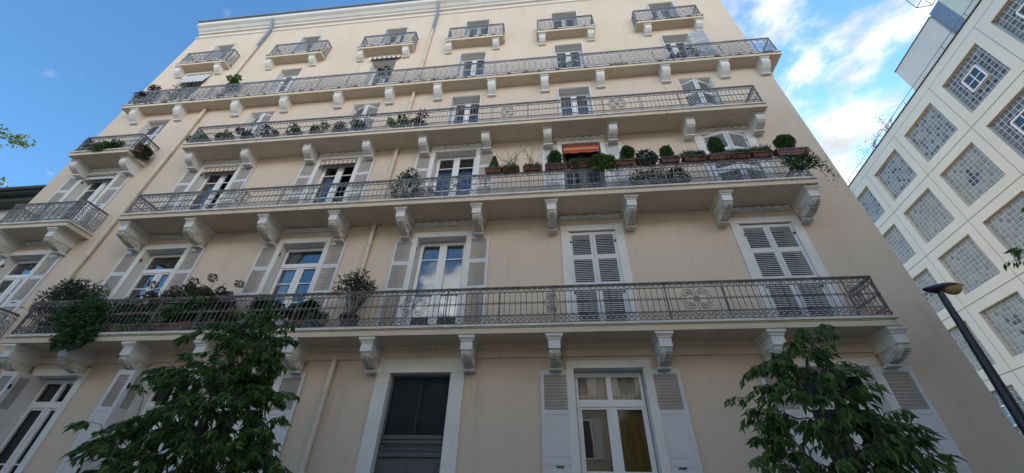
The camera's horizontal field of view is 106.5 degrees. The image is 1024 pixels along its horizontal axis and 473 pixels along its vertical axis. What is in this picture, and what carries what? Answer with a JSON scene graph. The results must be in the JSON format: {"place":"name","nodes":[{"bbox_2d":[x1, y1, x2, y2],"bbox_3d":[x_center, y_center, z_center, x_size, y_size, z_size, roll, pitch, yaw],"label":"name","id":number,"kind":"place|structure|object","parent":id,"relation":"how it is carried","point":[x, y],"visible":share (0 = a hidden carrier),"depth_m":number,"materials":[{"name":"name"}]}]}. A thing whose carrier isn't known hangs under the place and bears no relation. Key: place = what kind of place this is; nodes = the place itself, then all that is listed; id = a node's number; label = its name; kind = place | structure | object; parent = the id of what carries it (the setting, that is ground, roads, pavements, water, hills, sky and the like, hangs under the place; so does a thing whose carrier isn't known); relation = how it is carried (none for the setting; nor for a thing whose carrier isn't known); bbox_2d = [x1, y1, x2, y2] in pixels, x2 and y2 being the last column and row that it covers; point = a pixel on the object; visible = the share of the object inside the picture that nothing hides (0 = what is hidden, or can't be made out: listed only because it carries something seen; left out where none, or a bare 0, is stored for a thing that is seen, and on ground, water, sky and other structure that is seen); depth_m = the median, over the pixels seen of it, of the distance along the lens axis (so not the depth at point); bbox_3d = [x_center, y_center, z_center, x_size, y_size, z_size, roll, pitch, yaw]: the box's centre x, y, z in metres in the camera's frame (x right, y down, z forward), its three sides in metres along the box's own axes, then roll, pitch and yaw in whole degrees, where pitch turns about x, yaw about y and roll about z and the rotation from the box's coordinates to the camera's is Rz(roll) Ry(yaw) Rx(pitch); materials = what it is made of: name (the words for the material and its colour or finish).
{"place":"outdoors","nodes":[
{"label":"outdoors","id":0,"kind":"place"},
{"bbox_2d":[0,0,937,186],"label":"sky","id":1,"kind":"structure","parent":0,"point":[68,68],"materials":[{"name":"blue"}]},
{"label":"pavement","id":2,"kind":"structure","parent":0,"visible":0},
{"bbox_2d":[0,124,35,187],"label":"plane tree","id":3,"kind":"object","parent":2,"relation":"on","point":[16,141],"visible":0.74,"depth_m":21.46,"materials":[{"name":"green plant"}]},
{"bbox_2d":[59,308,300,472],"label":"young tree","id":4,"kind":"object","parent":2,"relation":"on","point":[184,433],"visible":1,"depth_m":4.41,"materials":[{"name":"green plant"}]},
{"bbox_2d":[0,0,1023,472],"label":"apartment building","id":5,"kind":"structure","parent":2,"relation":"on","point":[580,320],"depth_m":9.75,"materials":[{"name":"beige paint"}]},
{"bbox_2d":[0,250,62,328],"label":"window","id":6,"kind":"structure","parent":5,"relation":"in","point":[11,299],"depth_m":10.99,"materials":[{"name":"paint"}]},
{"bbox_2d":[0,369,90,472],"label":"window","id":7,"kind":"structure","parent":5,"relation":"in","point":[14,385],"depth_m":8.55,"materials":[{"name":"paint"}]},
{"bbox_2d":[44,311,58,332],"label":"potted plant","id":8,"kind":"object","parent":5,"relation":"on","point":[52,320],"visible":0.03,"depth_m":9.09,"materials":[{"name":"green plant"}]},
{"bbox_2d":[20,276,110,332],"bbox_3d":[-11.208,1.764,9.579,2.312,1.657,0.726,-2,-37,5],"label":"potted plant","id":9,"kind":"object","parent":5,"relation":"on","point":[74,292],"visible":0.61,"depth_m":9.65,"materials":[{"name":"green plant"}]},
{"bbox_2d":[28,170,131,228],"bbox_3d":[-14.320,-1.105,12.741,2.452,2.790,0.305,-2,-37,5],"label":"window","id":10,"kind":"structure","parent":5,"relation":"in","point":[108,189],"depth_m":12.98,"materials":[{"name":"paint"}]},
{"bbox_2d":[48,295,118,351],"bbox_3d":[-10.015,2.027,8.868,1.571,1.457,0.677,-2,-37,5],"label":"potted plant","id":11,"kind":"object","parent":5,"relation":"on","point":[78,327],"visible":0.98,"depth_m":8.70,"materials":[{"name":"green plant"}]},
{"bbox_2d":[81,138,101,150],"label":"potted plant","id":12,"kind":"object","parent":5,"relation":"on","point":[89,140],"visible":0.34,"depth_m":13.52,"materials":[{"name":"green plant"}]},
{"bbox_2d":[86,139,126,151],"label":"potted plant","id":13,"kind":"object","parent":5,"relation":"on","point":[97,147],"visible":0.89,"depth_m":13.07,"materials":[{"name":"green plant"}]},
{"bbox_2d":[103,297,145,331],"bbox_3d":[-9.403,1.940,9.209,1.090,1.009,0.620,-2,-37,5],"label":"potted plant","id":14,"kind":"object","parent":5,"relation":"on","point":[126,308],"visible":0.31,"depth_m":9.15,"materials":[{"name":"green plant"}]},
{"bbox_2d":[110,307,144,330],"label":"potted plant","id":15,"kind":"object","parent":5,"relation":"on","point":[130,315],"visible":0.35,"depth_m":9.00,"materials":[{"name":"green plant"}]},
{"bbox_2d":[56,366,199,472],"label":"window","id":16,"kind":"structure","parent":5,"relation":"in","point":[117,403],"depth_m":8.05,"materials":[{"name":"paint"}]},
{"bbox_2d":[130,142,153,161],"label":"potted plant","id":17,"kind":"object","parent":5,"relation":"on","point":[145,152],"visible":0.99,"depth_m":13.31,"materials":[{"name":"green plant"}]},
{"bbox_2d":[129,84,161,103],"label":"potted plant","id":18,"kind":"object","parent":5,"relation":"on","point":[152,88],"visible":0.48,"depth_m":16.02,"materials":[{"name":"green plant"}]},
{"bbox_2d":[126,119,170,148],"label":"window","id":19,"kind":"structure","parent":5,"relation":"in","point":[148,128],"depth_m":15.14,"materials":[{"name":"grey paint"}]},
{"bbox_2d":[97,243,205,329],"bbox_3d":[-9.894,1.484,10.269,2.492,2.930,0.305,-2,-37,5],"label":"window","id":20,"kind":"structure","parent":5,"relation":"in","point":[178,276],"depth_m":10.62,"materials":[{"name":"paint"}]},
{"bbox_2d":[163,79,195,100],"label":"potted plant","id":21,"kind":"object","parent":5,"relation":"on","point":[178,91],"visible":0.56,"depth_m":15.79,"materials":[{"name":"green plant"}]},
{"bbox_2d":[118,273,244,330],"bbox_3d":[-7.885,1.696,9.193,2.538,1.574,0.734,-2,-37,5],"label":"potted plant","id":22,"kind":"object","parent":5,"relation":"on","point":[192,291],"visible":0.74,"depth_m":9.04,"materials":[{"name":"green plant"}]},
{"bbox_2d":[172,72,212,100],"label":"window","id":23,"kind":"structure","parent":5,"relation":"in","point":[197,79],"depth_m":16.95,"materials":[{"name":"paint"}]},
{"bbox_2d":[185,132,209,142],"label":"potted plant","id":24,"kind":"object","parent":5,"relation":"on","point":[186,139],"visible":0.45,"depth_m":13.32,"materials":[{"name":"green plant"}]},
{"bbox_2d":[156,162,255,211],"bbox_3d":[-9.824,-1.301,12.322,2.492,2.790,0.305,-2,-37,5],"label":"window","id":25,"kind":"structure","parent":5,"relation":"in","point":[237,181],"depth_m":12.62,"materials":[{"name":"paint"}]},
{"bbox_2d":[189,302,238,329],"bbox_3d":[-6.872,1.864,8.964,1.266,1.015,0.635,-2,-37,5],"label":"potted plant","id":26,"kind":"object","parent":5,"relation":"on","point":[202,318],"visible":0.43,"depth_m":8.78,"materials":[{"name":"green plant"}]},
{"bbox_2d":[207,43,236,59],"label":"window","id":27,"kind":"structure","parent":5,"relation":"in","point":[224,47],"depth_m":18.69,"materials":[{"name":"grey paint"}]},
{"bbox_2d":[213,129,235,140],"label":"potted plant","id":28,"kind":"object","parent":5,"relation":"on","point":[220,134],"visible":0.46,"depth_m":13.04,"materials":[{"name":"green plant"}]},
{"bbox_2d":[216,74,241,96],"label":"potted plant","id":29,"kind":"object","parent":5,"relation":"on","point":[233,79],"visible":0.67,"depth_m":15.80,"materials":[{"name":"green plant"}]},
{"bbox_2d":[158,365,306,472],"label":"window","id":30,"kind":"structure","parent":5,"relation":"in","point":[294,383],"depth_m":8.00,"materials":[{"name":"paint"}]},
{"bbox_2d":[235,126,254,138],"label":"potted plant","id":31,"kind":"object","parent":5,"relation":"on","point":[243,132],"visible":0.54,"depth_m":13.02,"materials":[{"name":"green plant"}]},
{"bbox_2d":[235,111,274,139],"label":"window","id":32,"kind":"structure","parent":5,"relation":"in","point":[254,117],"depth_m":14.73,"materials":[{"name":"white paint"}]},
{"bbox_2d":[242,293,285,325],"bbox_3d":[-5.724,1.788,8.852,1.092,0.999,0.522,-6,-37,10],"label":"potted plant","id":33,"kind":"object","parent":5,"relation":"on","point":[266,305],"visible":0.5,"depth_m":8.86,"materials":[{"name":"green plant"}]},
{"bbox_2d":[260,125,279,137],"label":"potted plant","id":34,"kind":"object","parent":5,"relation":"on","point":[268,132],"visible":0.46,"depth_m":12.96,"materials":[{"name":"green plant"}]},
{"bbox_2d":[267,68,301,92],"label":"window","id":35,"kind":"structure","parent":5,"relation":"in","point":[290,73],"depth_m":16.63,"materials":[{"name":"paint"}]},
{"bbox_2d":[232,237,347,326],"bbox_3d":[-5.720,1.339,9.930,2.472,2.930,0.429,-2,-37,5],"label":"window","id":36,"kind":"structure","parent":5,"relation":"in","point":[332,263],"depth_m":10.15,"materials":[{"name":"paint"}]},
{"bbox_2d":[285,123,304,135],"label":"potted plant","id":37,"kind":"object","parent":5,"relation":"on","point":[295,129],"visible":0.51,"depth_m":12.79,"materials":[{"name":"green plant"}]},
{"bbox_2d":[283,299,320,326],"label":"potted plant","id":38,"kind":"object","parent":5,"relation":"on","point":[301,312],"visible":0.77,"depth_m":8.80,"materials":[{"name":"green plant"}]},
{"bbox_2d":[294,35,322,50],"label":"window","id":39,"kind":"structure","parent":5,"relation":"in","point":[317,38],"depth_m":18.30,"materials":[{"name":"grey paint"}]},
{"bbox_2d":[309,121,329,133],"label":"potted plant","id":40,"kind":"object","parent":5,"relation":"on","point":[315,128],"visible":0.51,"depth_m":12.77,"materials":[{"name":"green plant"}]},
{"bbox_2d":[309,310,330,326],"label":"potted plant","id":41,"kind":"object","parent":5,"relation":"on","point":[320,315],"visible":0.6,"depth_m":8.52,"materials":[{"name":"green plant"}]},
{"bbox_2d":[283,154,375,204],"bbox_3d":[-5.656,-1.482,11.932,2.472,2.790,0.305,-2,-37,5],"label":"window","id":42,"kind":"structure","parent":5,"relation":"in","point":[306,172],"depth_m":12.22,"materials":[{"name":"paint"}]},
{"bbox_2d":[330,121,348,131],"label":"potted plant","id":43,"kind":"object","parent":5,"relation":"on","point":[339,126],"visible":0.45,"depth_m":12.70,"materials":[{"name":"green plant"}]},
{"bbox_2d":[331,267,377,325],"bbox_3d":[-3.715,1.442,8.866,1.270,1.635,0.665,-2,-37,5],"label":"potted plant","id":44,"kind":"object","parent":5,"relation":"on","point":[365,285],"visible":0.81,"depth_m":8.92,"materials":[{"name":"green plant"}]},
{"bbox_2d":[349,118,365,130],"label":"potted plant","id":45,"kind":"object","parent":5,"relation":"on","point":[359,125],"visible":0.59,"depth_m":12.62,"materials":[{"name":"green plant"}]},
{"bbox_2d":[344,103,380,130],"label":"window","id":46,"kind":"structure","parent":5,"relation":"in","point":[364,108],"depth_m":14.35,"materials":[{"name":"white paint"}]},
{"bbox_2d":[363,55,400,84],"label":"window","id":47,"kind":"structure","parent":5,"relation":"in","point":[380,64],"depth_m":16.21,"materials":[{"name":"paint"}]},
{"bbox_2d":[376,65,390,83],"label":"potted plant","id":48,"kind":"object","parent":5,"relation":"on","point":[381,69],"visible":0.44,"depth_m":15.15,"materials":[{"name":"green plant"}]},
{"bbox_2d":[380,26,408,43],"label":"window","id":49,"kind":"structure","parent":5,"relation":"in","point":[390,31],"depth_m":17.94,"materials":[{"name":"grey paint"}]},
{"bbox_2d":[387,115,409,127],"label":"potted plant","id":50,"kind":"object","parent":5,"relation":"on","point":[398,122],"visible":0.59,"depth_m":12.60,"materials":[{"name":"green plant"}]},
{"bbox_2d":[389,167,421,198],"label":"potted plant","id":51,"kind":"object","parent":5,"relation":"on","point":[406,175],"visible":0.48,"depth_m":10.76,"materials":[{"name":"green plant"}]},
{"bbox_2d":[355,358,464,472],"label":"window","id":52,"kind":"structure","parent":5,"relation":"in","point":[423,414],"depth_m":7.67,"materials":[{"name":"paint"}]},
{"bbox_2d":[406,109,428,126],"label":"potted plant","id":53,"kind":"object","parent":5,"relation":"on","point":[418,120],"visible":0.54,"depth_m":12.47,"materials":[{"name":"green plant"}]},
{"bbox_2d":[414,186,437,197],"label":"potted plant","id":54,"kind":"object","parent":5,"relation":"on","point":[425,191],"visible":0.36,"depth_m":10.47,"materials":[{"name":"green plant"}]},
{"bbox_2d":[376,231,489,324],"bbox_3d":[-1.855,1.172,9.570,2.542,2.930,0.433,-2,-37,5],"label":"window","id":55,"kind":"structure","parent":5,"relation":"in","point":[440,265],"depth_m":9.69,"materials":[{"name":"paint"}]},
{"bbox_2d":[407,147,495,196],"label":"window","id":56,"kind":"structure","parent":5,"relation":"in","point":[458,166],"depth_m":11.96,"materials":[{"name":"paint"}]},
{"bbox_2d":[446,94,481,123],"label":"window","id":57,"kind":"structure","parent":5,"relation":"in","point":[464,101],"depth_m":14.07,"materials":[{"name":"paint"}]},
{"bbox_2d":[456,51,486,76],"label":"window","id":58,"kind":"structure","parent":5,"relation":"in","point":[481,56],"depth_m":15.90,"materials":[{"name":"paint"}]},
{"bbox_2d":[464,19,490,35],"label":"window","id":59,"kind":"structure","parent":5,"relation":"in","point":[483,22],"depth_m":17.60,"materials":[{"name":"grey paint"}]},
{"bbox_2d":[485,156,502,176],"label":"potted plant","id":60,"kind":"object","parent":5,"relation":"attached to","point":[493,167],"visible":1,"depth_m":10.31,"materials":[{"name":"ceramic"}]},
{"bbox_2d":[495,146,527,175],"bbox_3d":[0.010,-2.125,10.499,1.056,1.183,0.543,-2,-37,5],"label":"window box","id":61,"kind":"object","parent":5,"relation":"attached to","point":[512,167],"visible":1,"depth_m":10.26,"materials":[{"name":"ceramic"}]},
{"bbox_2d":[522,148,544,171],"bbox_3d":[0.547,-2.189,10.492,0.709,1.207,0.457,-2,-37,5],"label":"window box","id":62,"kind":"object","parent":5,"relation":"attached to","point":[535,166],"visible":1,"depth_m":10.20,"materials":[{"name":"ceramic"}]},
{"bbox_2d":[545,149,565,170],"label":"window box","id":63,"kind":"object","parent":5,"relation":"attached to","point":[554,159],"visible":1,"depth_m":10.24,"materials":[{"name":"ceramic"}]},
{"bbox_2d":[551,10,578,27],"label":"window","id":64,"kind":"structure","parent":5,"relation":"in","point":[566,14],"depth_m":17.26,"materials":[{"name":"grey paint"}]},
{"bbox_2d":[553,42,585,68],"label":"window","id":65,"kind":"structure","parent":5,"relation":"in","point":[571,48],"depth_m":15.57,"materials":[{"name":"paint"}]},
{"bbox_2d":[558,60,581,67],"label":"potted plant","id":66,"kind":"object","parent":5,"relation":"on","point":[567,64],"visible":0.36,"depth_m":14.04,"materials":[{"name":"green plant"}]},
{"bbox_2d":[557,85,594,115],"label":"window","id":67,"kind":"structure","parent":5,"relation":"in","point":[577,92],"depth_m":13.72,"materials":[{"name":"paint"}]},
{"bbox_2d":[565,157,592,171],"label":"window box","id":68,"kind":"object","parent":5,"relation":"attached to","point":[572,163],"visible":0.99,"depth_m":10.07,"materials":[{"name":"ceramic"}]},
{"bbox_2d":[542,139,628,189],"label":"window","id":69,"kind":"structure","parent":5,"relation":"in","point":[614,150],"depth_m":11.51,"materials":[{"name":"white wood"}]},
{"bbox_2d":[560,223,639,320],"bbox_3d":[2.024,0.902,9.087,1.580,2.950,0.118,-2,-37,5],"label":"window","id":70,"kind":"structure","parent":5,"relation":"in","point":[624,268],"depth_m":9.21,"materials":[{"name":"white paint"}]},
{"bbox_2d":[589,152,618,174],"bbox_3d":[2.365,-1.873,9.966,0.756,0.900,0.542,-2,-37,5],"label":"window box","id":71,"kind":"object","parent":5,"relation":"attached to","point":[600,161],"visible":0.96,"depth_m":9.91,"materials":[{"name":"plant"}]},
{"bbox_2d":[540,360,702,472],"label":"window","id":72,"kind":"structure","parent":5,"relation":"in","point":[612,425],"depth_m":7.30,"materials":[{"name":"paint"}]},
{"bbox_2d":[614,144,635,165],"bbox_3d":[2.987,-2.114,10.192,0.637,0.795,0.478,-2,-37,5],"label":"window box","id":73,"kind":"object","parent":5,"relation":"attached to","point":[627,155],"visible":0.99,"depth_m":10.06,"materials":[{"name":"ceramic"}]},
{"bbox_2d":[634,148,660,167],"bbox_3d":[3.526,-2.048,10.001,0.655,0.690,0.521,-2,-37,5],"label":"window box","id":74,"kind":"object","parent":5,"relation":"attached to","point":[641,158],"visible":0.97,"depth_m":9.92,"materials":[{"name":"ceramic"}]},
{"bbox_2d":[627,166,674,185],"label":"potted plant","id":75,"kind":"object","parent":5,"relation":"on","point":[642,177],"visible":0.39,"depth_m":9.91,"materials":[{"name":"green plant"}]},
{"bbox_2d":[646,1,679,17],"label":"window","id":76,"kind":"structure","parent":5,"relation":"in","point":[669,4],"depth_m":16.82,"materials":[{"name":"grey paint"}]},
{"bbox_2d":[659,144,681,165],"bbox_3d":[4.119,-2.147,10.034,0.520,0.702,0.451,-2,-37,5],"label":"window box","id":77,"kind":"object","parent":5,"relation":"attached to","point":[666,152],"visible":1,"depth_m":9.92,"materials":[{"name":"red plastic"}]},
{"bbox_2d":[663,165,692,183],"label":"potted plant","id":78,"kind":"object","parent":5,"relation":"on","point":[678,176],"visible":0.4,"depth_m":9.85,"materials":[{"name":"green plant"}]},
{"bbox_2d":[666,46,701,58],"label":"potted plant","id":79,"kind":"object","parent":5,"relation":"on","point":[676,55],"visible":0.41,"depth_m":13.68,"materials":[{"name":"green plant"}]},
{"bbox_2d":[660,29,716,56],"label":"window","id":80,"kind":"structure","parent":5,"relation":"in","point":[699,36],"depth_m":14.89,"materials":[{"name":"paint"}]},
{"bbox_2d":[679,149,707,164],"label":"window box","id":81,"kind":"object","parent":5,"relation":"attached to","point":[695,156],"visible":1,"depth_m":9.81,"materials":[{"name":"ceramic"}]},
{"bbox_2d":[679,77,721,106],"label":"window","id":82,"kind":"structure","parent":5,"relation":"in","point":[697,83],"depth_m":13.12,"materials":[{"name":"white paint"}]},
{"bbox_2d":[706,136,730,163],"bbox_3d":[5.308,-2.304,10.001,0.576,0.949,0.469,-2,-37,5],"label":"window box","id":83,"kind":"object","parent":5,"relation":"attached to","point":[715,148],"visible":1,"depth_m":9.88,"materials":[{"name":"ceramic"}]},
{"bbox_2d":[694,128,776,180],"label":"window","id":84,"kind":"structure","parent":5,"relation":"in","point":[700,137],"depth_m":11.07,"materials":[{"name":"white paint"}]},
{"bbox_2d":[727,147,754,162],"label":"window box","id":85,"kind":"object","parent":5,"relation":"attached to","point":[744,153],"visible":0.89,"depth_m":9.70,"materials":[{"name":"ceramic"}]},
{"bbox_2d":[749,142,773,157],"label":"window box","id":86,"kind":"object","parent":5,"relation":"attached to","point":[758,151],"visible":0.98,"depth_m":9.67,"materials":[{"name":"ceramic"}]},
{"bbox_2d":[728,215,850,316],"bbox_3d":[6.207,0.720,8.696,1.630,2.950,0.118,-2,-37,5],"label":"window","id":87,"kind":"structure","parent":5,"relation":"in","point":[808,250],"depth_m":8.83,"materials":[{"name":"white paint"}]},
{"bbox_2d":[772,134,838,186],"bbox_3d":[7.145,-1.847,9.468,0.960,2.008,0.541,-2,-37,5],"label":"window box","id":88,"kind":"object","parent":5,"relation":"attached to","point":[784,145],"visible":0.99,"depth_m":9.56,"materials":[{"name":"green plastic"}]},
{"bbox_2d":[759,358,972,472],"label":"window","id":89,"kind":"structure","parent":5,"relation":"in","point":[905,384],"depth_m":6.93,"materials":[{"name":"paint"}]},
{"bbox_2d":[724,323,967,472],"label":"young tree","id":90,"kind":"object","parent":2,"relation":"on","point":[774,427],"visible":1,"depth_m":3.75,"materials":[{"name":"green plant"}]},
{"bbox_2d":[922,282,1023,435],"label":"street lamp","id":91,"kind":"object","parent":2,"relation":"on","point":[1014,409],"visible":1,"depth_m":6.04,"materials":[{"name":"black metal"}]},
{"bbox_3d":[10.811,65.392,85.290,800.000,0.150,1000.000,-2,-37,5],"label":"road","id":92,"kind":"structure","parent":0,"visible":0},
{"bbox_2d":[0,185,45,222],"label":"neighbouring house","id":93,"kind":"structure","parent":92,"relation":"on","point":[11,198],"depth_m":17.05,"materials":[{"name":"grey"}]},
{"bbox_2d":[846,0,1023,439],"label":"office building","id":94,"kind":"structure","parent":92,"relation":"on","point":[936,185],"depth_m":18.05,"materials":[{"name":"concrete"}]},
{"bbox_2d":[859,116,894,156],"bbox_3d":[22.334,-5.916,23.479,0.926,1.700,3.309,-6,-37,10],"label":"roof shrub","id":95,"kind":"object","parent":94,"relation":"on","point":[886,128],"visible":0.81,"depth_m":23.14,"materials":[{"name":"green plant"}]},
{"bbox_2d":[1002,207,1023,271],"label":"shade tree","id":96,"kind":"object","parent":92,"relation":"on","point":[1016,252],"visible":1,"depth_m":6.29,"materials":[{"name":"green plant"}]}
]}

